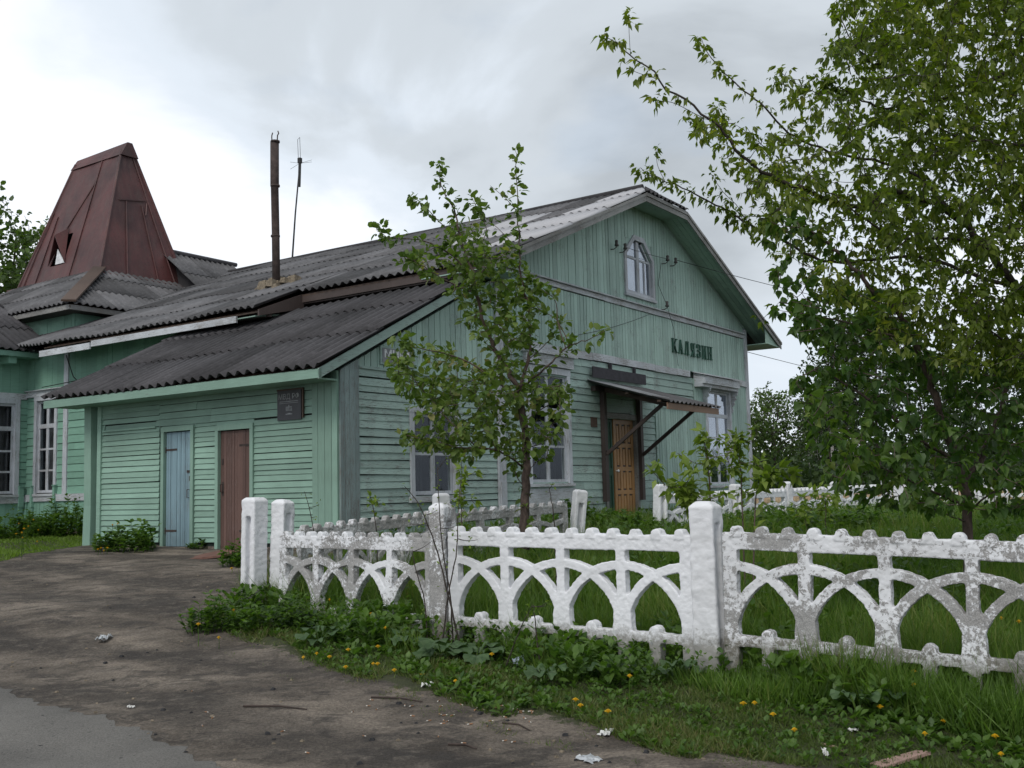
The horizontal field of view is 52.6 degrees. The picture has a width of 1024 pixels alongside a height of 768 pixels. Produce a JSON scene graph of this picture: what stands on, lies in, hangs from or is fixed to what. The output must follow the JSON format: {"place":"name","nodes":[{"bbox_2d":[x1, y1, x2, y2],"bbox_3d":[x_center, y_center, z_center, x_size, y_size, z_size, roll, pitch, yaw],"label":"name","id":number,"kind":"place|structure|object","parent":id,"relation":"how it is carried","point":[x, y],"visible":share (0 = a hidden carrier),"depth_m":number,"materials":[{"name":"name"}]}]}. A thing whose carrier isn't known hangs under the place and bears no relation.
{"place":"outdoors","nodes":[
{"label":"outdoors","id":0,"kind":"place"},
{"bbox_2d":[0,532,81,560],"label":"lawn grass","id":1,"kind":"structure","parent":0,"point":[75,539],"depth_m":19.17,"materials":[{"name":"plant"}]},
{"bbox_2d":[0,687,220,767],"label":"road","id":2,"kind":"structure","parent":0,"point":[65,737],"depth_m":6.48,"materials":[{"name":"asphalt"}]},
{"bbox_2d":[0,499,1023,767],"bbox_3d":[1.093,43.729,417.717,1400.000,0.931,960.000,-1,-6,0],"label":"ground","id":3,"kind":"structure","parent":0,"point":[58,613],"depth_m":7.77,"materials":[{"name":"asphalt"}]},
{"bbox_2d":[0,180,48,293],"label":"tree","id":4,"kind":"object","parent":3,"relation":"on","point":[24,239],"visible":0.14,"depth_m":40.99,"materials":[{"name":"green plant"}]},
{"bbox_2d":[0,504,71,538],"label":"weed clump","id":5,"kind":"object","parent":3,"relation":"on","point":[3,533],"visible":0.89,"depth_m":22.19,"materials":[{"name":"green plant"}]},
{"bbox_2d":[13,493,83,537],"bbox_3d":[-9.710,2.888,22.867,2.528,0.964,1.606,-1,-6,0],"label":"weed clump","id":6,"kind":"object","parent":3,"relation":"on","point":[73,519],"visible":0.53,"depth_m":22.57,"materials":[{"name":"green plant"}]},
{"bbox_2d":[95,633,112,640],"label":"litter","id":7,"kind":"object","parent":3,"relation":"on","point":[104,637],"visible":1,"depth_m":9.68,"materials":[{"name":"paper"}]},
{"bbox_2d":[91,520,156,553],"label":"weed clump","id":8,"kind":"object","parent":3,"relation":"on","point":[117,542],"visible":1,"depth_m":16.45,"materials":[{"name":"green plant"}]},
{"bbox_2d":[120,518,160,547],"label":"weed clump","id":9,"kind":"object","parent":3,"relation":"on","point":[151,529],"visible":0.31,"depth_m":17.04,"materials":[{"name":"green plant"}]},
{"bbox_2d":[186,538,205,548],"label":"weed clump","id":10,"kind":"object","parent":3,"relation":"on","point":[201,541],"visible":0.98,"depth_m":16.97,"materials":[{"name":"green plant"}]},
{"bbox_2d":[190,548,237,558],"bbox_3d":[-4.397,2.541,15.547,1.170,0.051,0.880,-11,-4,31],"label":"doormat slab","id":11,"kind":"structure","parent":3,"relation":"on","point":[209,555],"depth_m":15.29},
{"bbox_2d":[178,596,251,634],"bbox_3d":[-2.844,2.238,10.070,0.737,0.344,0.506,-1,-6,0],"label":"weed clump","id":12,"kind":"object","parent":3,"relation":"on","point":[208,615],"visible":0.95,"depth_m":9.96,"materials":[{"name":"green plant"}]},
{"bbox_2d":[217,538,240,567],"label":"weed clump","id":13,"kind":"object","parent":3,"relation":"on","point":[234,559],"visible":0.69,"depth_m":14.02,"materials":[{"name":"green plant"}]},
{"bbox_2d":[240,497,267,602],"bbox_3d":[-2.812,2.058,11.302,0.234,1.637,0.209,-4,-6,37],"label":"fence post","id":14,"kind":"object","parent":3,"relation":"on","point":[254,532],"visible":0.62,"depth_m":11.27,"materials":[{"name":"concrete"}]},
{"bbox_2d":[243,705,306,709],"bbox_3d":[-1.638,2.239,7.194,0.476,0.025,0.046,-3,-6,11],"label":"stick","id":15,"kind":"object","parent":3,"relation":"on","point":[272,706],"visible":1,"depth_m":7.21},
{"bbox_2d":[269,499,294,603],"bbox_3d":[-2.535,2.075,11.397,0.204,1.609,0.204,-2,-6,28],"label":"fence post","id":16,"kind":"object","parent":3,"relation":"on","point":[282,515],"visible":0.38,"depth_m":11.36,"materials":[{"name":"concrete"}]},
{"bbox_2d":[238,595,332,634],"bbox_3d":[-2.181,2.212,9.990,0.967,0.348,0.584,-1,-6,-7],"label":"weed clump","id":17,"kind":"object","parent":3,"relation":"on","point":[285,612],"visible":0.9,"depth_m":9.89,"materials":[{"name":"green plant"}]},
{"bbox_2d":[280,610,321,625],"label":"burdock","id":18,"kind":"object","parent":3,"relation":"on","point":[303,620],"visible":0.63,"depth_m":9.90,"materials":[{"name":"green plant"}]},
{"bbox_2d":[294,625,341,644],"bbox_3d":[-1.689,2.237,9.177,0.441,0.175,0.396,-1,-6,0],"label":"burdock","id":19,"kind":"object","parent":3,"relation":"on","point":[307,632],"visible":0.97,"depth_m":9.21,"materials":[{"name":"green plant"}]},
{"bbox_2d":[340,615,385,628],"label":"burdock","id":20,"kind":"object","parent":3,"relation":"on","point":[348,625],"visible":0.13,"depth_m":9.63,"materials":[{"name":"green plant"}]},
{"bbox_2d":[366,490,385,593],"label":"bare shoot","id":21,"kind":"object","parent":3,"relation":"on","point":[373,502],"visible":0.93,"depth_m":11.11,"materials":[{"name":"green plant"}]},
{"bbox_2d":[0,131,781,552],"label":"station building","id":22,"kind":"structure","parent":3,"relation":"on","point":[186,367],"depth_m":21.46,"materials":[{"name":"wood"}]},
{"bbox_2d":[0,398,20,496],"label":"window","id":23,"kind":"structure","parent":22,"relation":"in","point":[9,408],"depth_m":24.88,"materials":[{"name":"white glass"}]},
{"bbox_2d":[32,397,57,496],"bbox_3d":[-10.917,1.500,24.871,1.030,2.440,0.705,-5,-7,34],"label":"window","id":24,"kind":"structure","parent":22,"relation":"in","point":[45,436],"depth_m":24.83,"materials":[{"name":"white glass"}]},
{"bbox_2d":[42,355,76,387],"bbox_3d":[-10.614,-0.311,24.316,1.456,0.696,0.028,-6,-7,35],"label":"wire","id":25,"kind":"object","parent":22,"relation":"attached to","point":[71,372],"visible":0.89,"depth_m":24.10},
{"bbox_2d":[160,425,195,547],"bbox_3d":[-5.631,1.768,17.526,0.860,2.115,0.115,-5,-7,34],"label":"door","id":26,"kind":"structure","parent":22,"relation":"in","point":[177,471],"depth_m":17.54,"materials":[{"name":"blue wood"}]},
{"bbox_2d":[214,423,255,548],"bbox_3d":[-4.453,1.682,16.719,0.920,2.065,0.117,-5,-7,34],"label":"door","id":27,"kind":"structure","parent":22,"relation":"in","point":[234,450],"depth_m":16.78,"materials":[{"name":"brown wood"}]},
{"bbox_2d":[277,387,303,420],"bbox_3d":[-3.437,0.314,16.076,0.580,0.485,0.031,-5,-7,34],"label":"notice board","id":28,"kind":"object","parent":22,"relation":"attached to","point":[290,404],"visible":1,"depth_m":16.06,"materials":[{"name":"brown wood"}]},
{"bbox_2d":[379,345,414,368],"bbox_3d":[-1.837,-0.434,16.704,0.037,0.300,0.850,-5,-7,34],"label":"street sign","id":29,"kind":"object","parent":22,"relation":"attached to","point":[384,351],"visible":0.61,"depth_m":16.49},
{"bbox_2d":[408,406,462,502],"bbox_3d":[-1.530,1.191,17.481,0.705,1.590,1.360,-5,-7,34],"label":"window","id":30,"kind":"structure","parent":22,"relation":"in","point":[423,479],"depth_m":17.52,"materials":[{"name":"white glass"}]},
{"bbox_2d":[520,348,577,504],"bbox_3d":[0.528,0.881,20.472,0.780,2.970,1.900,-5,-7,34],"label":"window","id":31,"kind":"structure","parent":22,"relation":"in","point":[556,471],"depth_m":20.64,"materials":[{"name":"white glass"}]},
{"bbox_2d":[591,417,597,426],"bbox_3d":[1.724,0.801,21.754,0.020,0.210,0.270,-5,-7,34],"label":"wall plate","id":32,"kind":"object","parent":22,"relation":"attached to","point":[593,421],"depth_m":21.74,"materials":[{"name":"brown wood"}]},
{"bbox_2d":[592,363,645,384],"bbox_3d":[2.344,-0.242,22.723,0.085,0.370,2.400,-5,-7,34],"label":"sign board","id":33,"kind":"object","parent":22,"relation":"attached to","point":[610,373],"visible":1,"depth_m":22.60,"materials":[{"name":"metal"}]},
{"bbox_2d":[605,412,640,514],"bbox_3d":[2.357,1.849,22.671,0.168,2.400,1.520,-5,-7,34],"label":"door","id":34,"kind":"structure","parent":22,"relation":"in","point":[623,461],"depth_m":22.82,"materials":[{"name":"brown wood"}]},
{"bbox_2d":[623,235,656,303],"bbox_3d":[2.796,-2.676,24.159,0.485,1.480,1.530,-5,-7,34],"label":"window","id":35,"kind":"structure","parent":22,"relation":"in","point":[631,257],"depth_m":24.33,"materials":[{"name":"white glass"}]},
{"bbox_2d":[671,338,712,359],"bbox_3d":[4.561,-0.864,26.125,0.044,0.362,2.370,-5,-7,34],"label":"station name","id":36,"kind":"object","parent":22,"relation":"attached to","point":[704,353],"visible":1,"depth_m":26.15},
{"bbox_2d":[693,371,742,487],"bbox_3d":[5.157,1.250,27.026,0.980,2.975,2.440,-5,-7,34],"label":"window","id":37,"kind":"structure","parent":22,"relation":"in","point":[722,392],"depth_m":27.51,"materials":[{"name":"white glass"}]},
{"bbox_2d":[677,260,965,325],"bbox_3d":[14.010,-2.187,32.081,24.060,0.861,0.016,2,-7,-34],"label":"wire","id":38,"kind":"object","parent":22,"relation":"attached to","point":[741,277],"visible":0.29,"depth_m":26.55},
{"bbox_2d":[371,696,422,701],"bbox_3d":[-0.822,2.260,7.451,0.406,0.026,0.047,-3,-6,19],"label":"stick","id":39,"kind":"object","parent":3,"relation":"on","point":[386,697],"visible":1,"depth_m":7.47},
{"bbox_2d":[385,627,427,645],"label":"burdock","id":40,"kind":"object","parent":3,"relation":"on","point":[393,640],"visible":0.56,"depth_m":9.02,"materials":[{"name":"green plant"}]},
{"bbox_2d":[411,541,431,637],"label":"bare shoot","id":41,"kind":"object","parent":3,"relation":"on","point":[420,586],"visible":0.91,"depth_m":9.25,"materials":[{"name":"brown plant"}]},
{"bbox_2d":[402,483,459,640],"bbox_3d":[-0.687,1.604,9.196,0.522,1.461,0.208,-3,-6,11],"label":"bare shoot","id":42,"kind":"object","parent":3,"relation":"on","point":[454,622],"visible":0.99,"depth_m":9.11,"materials":[{"name":"brown plant"}]},
{"bbox_2d":[432,493,449,503],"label":"fence post","id":43,"kind":"object","parent":3,"relation":"on","point":[444,497],"visible":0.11,"depth_m":13.71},
{"bbox_2d":[296,511,428,584],"bbox_3d":[-1.724,2.326,12.768,0.112,1.370,2.200,-6,-5,41],"label":"concrete fence","id":44,"kind":"object","parent":43,"relation":"attached to","point":[385,522],"visible":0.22,"depth_m":12.73,"materials":[{"name":"concrete"}]},
{"bbox_2d":[428,503,456,639],"bbox_3d":[-0.627,1.945,9.470,0.204,1.711,0.204,-5,-7,37],"label":"fence post","id":45,"kind":"object","parent":3,"relation":"on","point":[438,595],"visible":0.6,"depth_m":9.43,"materials":[{"name":"concrete"}]},
{"bbox_2d":[278,531,429,634],"bbox_3d":[-1.578,2.156,10.300,2.350,1.370,0.112,-6,-9,41],"label":"concrete fence","id":46,"kind":"object","parent":45,"relation":"attached to","point":[390,583],"visible":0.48,"depth_m":10.29,"materials":[{"name":"concrete"}]},
{"bbox_2d":[433,458,456,642],"bbox_3d":[-0.584,1.490,9.194,0.214,1.672,0.110,-3,-6,16],"label":"bare shoot","id":47,"kind":"object","parent":3,"relation":"on","point":[442,548],"visible":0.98,"depth_m":9.19,"materials":[{"name":"brown plant"}]},
{"bbox_2d":[412,637,479,659],"bbox_3d":[-0.547,2.200,8.671,0.608,0.203,0.656,-1,-6,0],"label":"burdock","id":48,"kind":"object","parent":3,"relation":"on","point":[425,646],"visible":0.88,"depth_m":8.55,"materials":[{"name":"green plant"}]},
{"bbox_2d":[442,479,477,638],"bbox_3d":[-0.478,1.578,9.143,0.302,1.481,0.212,2,-7,-27],"label":"bare shoot","id":49,"kind":"object","parent":3,"relation":"on","point":[457,539],"visible":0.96,"depth_m":9.10,"materials":[{"name":"brown plant"}]},
{"bbox_2d":[448,743,476,748],"bbox_3d":[-0.297,2.214,6.352,0.202,0.022,0.048,-4,-6,23],"label":"stick","id":50,"kind":"object","parent":3,"relation":"on","point":[457,744],"visible":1,"depth_m":6.37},
{"bbox_2d":[453,453,483,572],"bbox_3d":[-0.436,1.514,10.393,0.338,1.657,0.281,-1,-6,0],"label":"ash sapling","id":51,"kind":"object","parent":3,"relation":"on","point":[479,473],"visible":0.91,"depth_m":10.43,"materials":[{"name":"green plant"}]},
{"bbox_2d":[445,641,505,664],"bbox_3d":[-0.286,2.217,8.554,0.502,0.166,0.524,-7,-8,43],"label":"burdock","id":52,"kind":"object","parent":3,"relation":"on","point":[494,647],"visible":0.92,"depth_m":8.46,"materials":[{"name":"green plant"}]},
{"bbox_2d":[368,143,613,549],"bbox_3d":[-0.220,-0.520,12.029,2.738,4.873,1.817,-1,-6,0],"label":"apple tree","id":53,"kind":"object","parent":3,"relation":"on","point":[501,366],"visible":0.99,"depth_m":11.87,"materials":[{"name":"green plant"}]},
{"bbox_2d":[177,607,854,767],"bbox_3d":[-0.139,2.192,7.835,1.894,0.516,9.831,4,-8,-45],"label":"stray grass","id":54,"kind":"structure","parent":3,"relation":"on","point":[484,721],"depth_m":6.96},
{"bbox_2d":[502,721,529,730],"bbox_3d":[0.037,2.217,6.733,0.234,0.032,0.048,-6,-7,38],"label":"stick","id":55,"kind":"object","parent":3,"relation":"on","point":[518,724],"visible":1,"depth_m":6.75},
{"bbox_2d":[505,600,548,667],"bbox_3d":[0.117,1.986,8.217,0.197,0.560,0.398,2,-7,-29],"label":"bare shoot","id":56,"kind":"object","parent":3,"relation":"on","point":[520,629],"visible":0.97,"depth_m":8.22,"materials":[{"name":"brown plant"}]},
{"bbox_2d":[512,651,548,663],"bbox_3d":[0.155,2.211,8.384,0.300,0.070,0.070,-15,-4,-10],"label":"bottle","id":57,"kind":"object","parent":3,"relation":"on","point":[524,659],"visible":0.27,"depth_m":8.35,"materials":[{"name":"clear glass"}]},
{"bbox_2d":[525,601,551,660],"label":"bare shoot","id":58,"kind":"object","parent":3,"relation":"on","point":[535,626],"visible":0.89,"depth_m":8.14,"materials":[{"name":"plant"}]},
{"bbox_2d":[523,663,568,685],"bbox_3d":[0.254,2.168,7.702,0.342,0.184,0.405,-1,-6,0],"label":"burdock","id":59,"kind":"object","parent":3,"relation":"on","point":[539,671],"visible":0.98,"depth_m":7.66,"materials":[{"name":"green plant"}]},
{"bbox_2d":[540,483,556,585],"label":"bare shoot","id":60,"kind":"object","parent":3,"relation":"on","point":[553,521],"visible":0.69,"depth_m":10.51,"materials":[{"name":"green plant"}]},
{"bbox_2d":[570,489,587,532],"bbox_3d":[0.958,2.389,15.554,0.204,1.605,0.182,9,-9,-19],"label":"fence post","id":61,"kind":"object","parent":3,"relation":"on","point":[579,504],"visible":0.34,"depth_m":15.57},
{"bbox_2d":[456,501,568,558],"bbox_3d":[-0.015,2.390,14.599,0.110,1.368,2.411,-7,-6,44],"label":"concrete fence","id":62,"kind":"object","parent":61,"relation":"attached to","point":[481,515],"visible":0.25,"depth_m":14.68,"materials":[{"name":"concrete"}]},
{"bbox_2d":[541,496,626,527],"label":"weed clump","id":63,"kind":"object","parent":3,"relation":"on","point":[568,502],"visible":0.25,"depth_m":17.66,"materials":[{"name":"green plant"}]},
{"bbox_2d":[576,753,602,763],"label":"litter","id":64,"kind":"object","parent":3,"relation":"on","point":[590,758],"visible":1,"depth_m":6.01,"materials":[{"name":"paper"}]},
{"bbox_2d":[597,728,613,735],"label":"litter","id":65,"kind":"object","parent":3,"relation":"on","point":[606,732],"visible":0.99,"depth_m":6.50,"materials":[{"name":"paper"}]},
{"bbox_2d":[201,583,1023,740],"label":"fence weeds","id":66,"kind":"object","parent":3,"relation":"on","point":[574,648],"visible":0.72,"depth_m":8.21,"materials":[{"name":"plant"}]},
{"bbox_2d":[586,661,646,675],"bbox_3d":[0.760,2.148,7.785,0.387,0.157,0.426,-7,-8,42],"label":"burdock","id":67,"kind":"object","parent":3,"relation":"on","point":[591,667],"visible":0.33,"depth_m":7.74,"materials":[{"name":"green plant"}]},
{"bbox_2d":[213,601,1023,767],"bbox_3d":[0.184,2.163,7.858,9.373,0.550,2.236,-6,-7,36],"label":"verge grass","id":68,"kind":"structure","parent":3,"relation":"on","point":[688,732],"depth_m":6.72,"materials":[{"name":"plant"}]},
{"bbox_2d":[593,509,664,532],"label":"weed clump","id":69,"kind":"object","parent":3,"relation":"on","point":[624,516],"visible":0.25,"depth_m":17.19,"materials":[{"name":"green plant"}]},
{"bbox_2d":[653,484,667,529],"bbox_3d":[2.467,2.470,17.244,0.204,1.605,0.182,5,-9,-31],"label":"fence post","id":70,"kind":"object","parent":3,"relation":"on","point":[660,508],"visible":0.29,"depth_m":17.25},
{"bbox_2d":[651,658,702,679],"bbox_3d":[1.201,2.085,7.560,0.369,0.199,0.343,-1,-6,0],"label":"burdock","id":71,"kind":"object","parent":3,"relation":"on","point":[681,662],"visible":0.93,"depth_m":7.53,"materials":[{"name":"green plant"}]},
{"bbox_2d":[642,453,740,531],"bbox_3d":[1.689,1.452,9.570,0.886,1.632,0.514,-4,-6,22],"label":"ash sapling","id":72,"kind":"object","parent":3,"relation":"on","point":[686,494],"visible":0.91,"depth_m":9.62,"materials":[{"name":"green plant"}]},
{"bbox_2d":[373,602,1023,746],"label":"fence foot grass","id":73,"kind":"structure","parent":3,"relation":"on","point":[956,689],"depth_m":6.92,"materials":[{"name":"plant"}]},
{"bbox_2d":[688,501,724,672],"bbox_3d":[1.497,1.747,7.857,0.217,1.711,0.217,-5,-7,34],"label":"fence post","id":74,"kind":"object","parent":3,"relation":"on","point":[706,530],"visible":0.73,"depth_m":7.81,"materials":[{"name":"concrete"}]},
{"bbox_2d":[447,526,694,669],"bbox_3d":[0.432,1.884,8.658,2.486,1.367,0.110,-5,-6,37],"label":"concrete fence","id":75,"kind":"object","parent":74,"relation":"attached to","point":[623,597],"visible":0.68,"depth_m":8.58,"materials":[{"name":"concrete"}]},
{"bbox_2d":[670,422,745,500],"bbox_3d":[1.913,1.304,9.892,0.796,1.921,0.291,0,-6,-12],"label":"ash sapling","id":76,"kind":"object","parent":3,"relation":"on","point":[707,461],"visible":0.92,"depth_m":9.96,"materials":[{"name":"green plant"}]},
{"bbox_2d":[729,484,741,514],"bbox_3d":[4.117,2.653,19.138,0.204,1.605,0.182,8,-10,-34],"label":"fence post","id":77,"kind":"object","parent":3,"relation":"on","point":[736,488],"visible":0.15,"depth_m":19.16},
{"bbox_2d":[667,490,731,527],"bbox_3d":[3.269,2.576,18.172,0.108,1.370,2.317,-6,-7,40],"label":"concrete fence","id":78,"kind":"object","parent":77,"relation":"attached to","point":[678,510],"visible":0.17,"depth_m":17.79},
{"bbox_2d":[713,423,770,586],"bbox_3d":[2.269,1.313,10.134,0.545,1.886,0.341,-1,-6,0],"label":"ash sapling","id":79,"kind":"object","parent":3,"relation":"on","point":[740,453],"visible":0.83,"depth_m":10.17,"materials":[{"name":"green plant"}]},
{"bbox_2d":[743,455,803,607],"bbox_3d":[2.448,1.448,9.656,0.539,1.599,0.461,-4,-6,25],"label":"ash sapling","id":80,"kind":"object","parent":3,"relation":"on","point":[767,471],"visible":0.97,"depth_m":9.73,"materials":[{"name":"green plant"}]},
{"bbox_2d":[781,481,793,505],"bbox_3d":[5.629,2.843,21.107,0.194,1.711,0.194,3,-8,-40],"label":"fence post","id":81,"kind":"object","parent":3,"relation":"on","point":[788,488],"visible":0.17,"depth_m":21.09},
{"bbox_2d":[743,488,786,515],"bbox_3d":[4.858,2.723,20.116,0.112,1.370,2.331,-6,-7,37],"label":"concrete fence","id":82,"kind":"object","parent":81,"relation":"attached to","point":[780,492],"visible":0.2,"depth_m":20.48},
{"bbox_2d":[750,374,825,477],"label":"tree","id":83,"kind":"object","parent":3,"relation":"on","point":[768,431],"visible":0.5,"depth_m":47.83,"materials":[{"name":"green plant"}]},
{"bbox_2d":[591,0,1023,390],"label":"maple tree","id":84,"kind":"object","parent":3,"relation":"on","point":[976,84],"visible":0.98,"depth_m":9.08,"materials":[{"name":"green plant"}]},
{"bbox_2d":[787,481,828,531],"bbox_3d":[4.509,1.926,15.906,0.636,0.886,0.421,-6,-7,37],"label":"ash sapling","id":85,"kind":"object","parent":3,"relation":"on","point":[804,496],"visible":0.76,"depth_m":15.88,"materials":[{"name":"green plant"}]},
{"bbox_2d":[722,498,903,533],"bbox_3d":[4.777,2.152,16.773,3.150,0.613,2.156,-1,-6,0],"label":"weed clump","id":86,"kind":"object","parent":3,"relation":"on","point":[864,516],"visible":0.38,"depth_m":16.39,"materials":[{"name":"green plant"}]},
{"bbox_2d":[792,486,835,510],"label":"concrete fence","id":87,"kind":"object","parent":3,"relation":"on","point":[801,490],"visible":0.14,"depth_m":21.96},
{"bbox_2d":[797,482,841,533],"bbox_3d":[4.504,1.861,14.869,0.712,0.926,0.587,0,-6,-15],"label":"ash sapling","id":88,"kind":"object","parent":3,"relation":"on","point":[835,501],"visible":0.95,"depth_m":14.90,"materials":[{"name":"green plant"}]},
{"bbox_2d":[790,396,852,465],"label":"tree","id":89,"kind":"object","parent":3,"relation":"on","point":[819,457],"visible":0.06,"depth_m":59.98,"materials":[{"name":"green plant"}]},
{"bbox_2d":[797,315,871,484],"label":"tree","id":90,"kind":"object","parent":3,"relation":"on","point":[830,432],"visible":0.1,"depth_m":52.41,"materials":[{"name":"green plant"}]},
{"bbox_2d":[828,689,888,708],"bbox_3d":[2.240,2.055,6.708,0.358,0.171,0.313,-5,-7,31],"label":"burdock","id":91,"kind":"object","parent":3,"relation":"on","point":[876,696],"visible":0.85,"depth_m":6.68,"materials":[{"name":"green plant"}]},
{"bbox_2d":[841,484,885,509],"bbox_3d":[8.178,3.031,24.096,0.108,1.370,2.326,-7,-8,44],"label":"concrete fence","id":92,"kind":"object","parent":3,"relation":"on","point":[849,499],"visible":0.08,"depth_m":23.84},
{"bbox_2d":[797,304,933,464],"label":"tree","id":93,"kind":"object","parent":3,"relation":"on","point":[879,374],"visible":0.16,"depth_m":49.88,"materials":[{"name":"green plant"}]},
{"bbox_2d":[722,526,1023,704],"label":"concrete fence","id":94,"kind":"object","parent":3,"relation":"on","point":[973,621],"visible":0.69,"depth_m":7.14,"materials":[{"name":"concrete"}]},
{"bbox_2d":[752,426,1019,476],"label":"distant wood","id":95,"kind":"object","parent":3,"relation":"on","point":[888,439],"depth_m":154.32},
{"bbox_2d":[855,683,920,698],"bbox_3d":[2.519,2.065,6.865,0.427,0.174,0.483,2,-7,-33],"label":"burdock","id":96,"kind":"object","parent":3,"relation":"on","point":[893,695],"visible":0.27,"depth_m":6.67,"materials":[{"name":"green plant"}]},
{"bbox_2d":[753,431,1023,489],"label":"undergrowth","id":97,"kind":"object","parent":3,"relation":"on","point":[808,473],"visible":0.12,"depth_m":45.69,"materials":[{"name":"plant"}]},
{"bbox_2d":[756,490,1023,503],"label":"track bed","id":98,"kind":"object","parent":3,"relation":"on","point":[776,499],"depth_m":37.02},
{"bbox_2d":[757,207,1023,590],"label":"broadleaf tree","id":99,"kind":"object","parent":3,"relation":"on","point":[929,503],"visible":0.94,"depth_m":9.04,"materials":[{"name":"green plant"}]},
{"bbox_2d":[893,486,901,499],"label":"fence post","id":100,"kind":"object","parent":3,"relation":"on","point":[899,491],"visible":0.06,"depth_m":24.78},
{"bbox_2d":[870,750,930,767],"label":"board piece","id":101,"kind":"object","parent":3,"relation":"on","point":[901,759],"visible":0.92,"depth_m":5.81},
{"bbox_2d":[874,328,984,471],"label":"tree","id":102,"kind":"object","parent":3,"relation":"on","point":[948,411],"visible":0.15,"depth_m":53.99,"materials":[{"name":"green plant"}]},
{"bbox_2d":[913,340,1023,463],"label":"tree","id":103,"kind":"object","parent":3,"relation":"on","point":[979,431],"visible":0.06,"depth_m":56.87,"materials":[{"name":"green plant"}]},
{"bbox_2d":[977,482,984,501],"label":"fence post","id":104,"kind":"object","parent":3,"relation":"on","point":[979,494],"visible":0.11,"depth_m":24.35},
{"bbox_2d":[901,484,976,503],"bbox_3d":[10.138,3.052,24.591,1.678,1.370,0.112,-2,-6,12],"label":"concrete fence","id":105,"kind":"object","parent":104,"relation":"attached to","point":[942,486],"visible":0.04,"depth_m":24.59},
{"bbox_2d":[966,337,1023,460],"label":"tree","id":106,"kind":"object","parent":3,"relation":"on","point":[1018,391],"visible":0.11,"depth_m":56.30,"materials":[{"name":"green plant"}]},
{"bbox_2d":[984,485,1023,503],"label":"concrete fence","id":107,"kind":"object","parent":3,"relation":"on","point":[1019,495],"visible":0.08,"depth_m":24.28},
{"bbox_2d":[0,0,1023,453],"label":"sky","id":108,"kind":"structure","parent":0,"point":[373,92],"materials":[{"name":"grey"}]},
{"bbox_2d":[230,496,1023,685],"bbox_3d":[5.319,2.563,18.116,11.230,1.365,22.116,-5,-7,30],"label":"meadow grass","id":109,"kind":"structure","parent":0,"point":[595,603],"depth_m":10.47,"materials":[{"name":"plant"}]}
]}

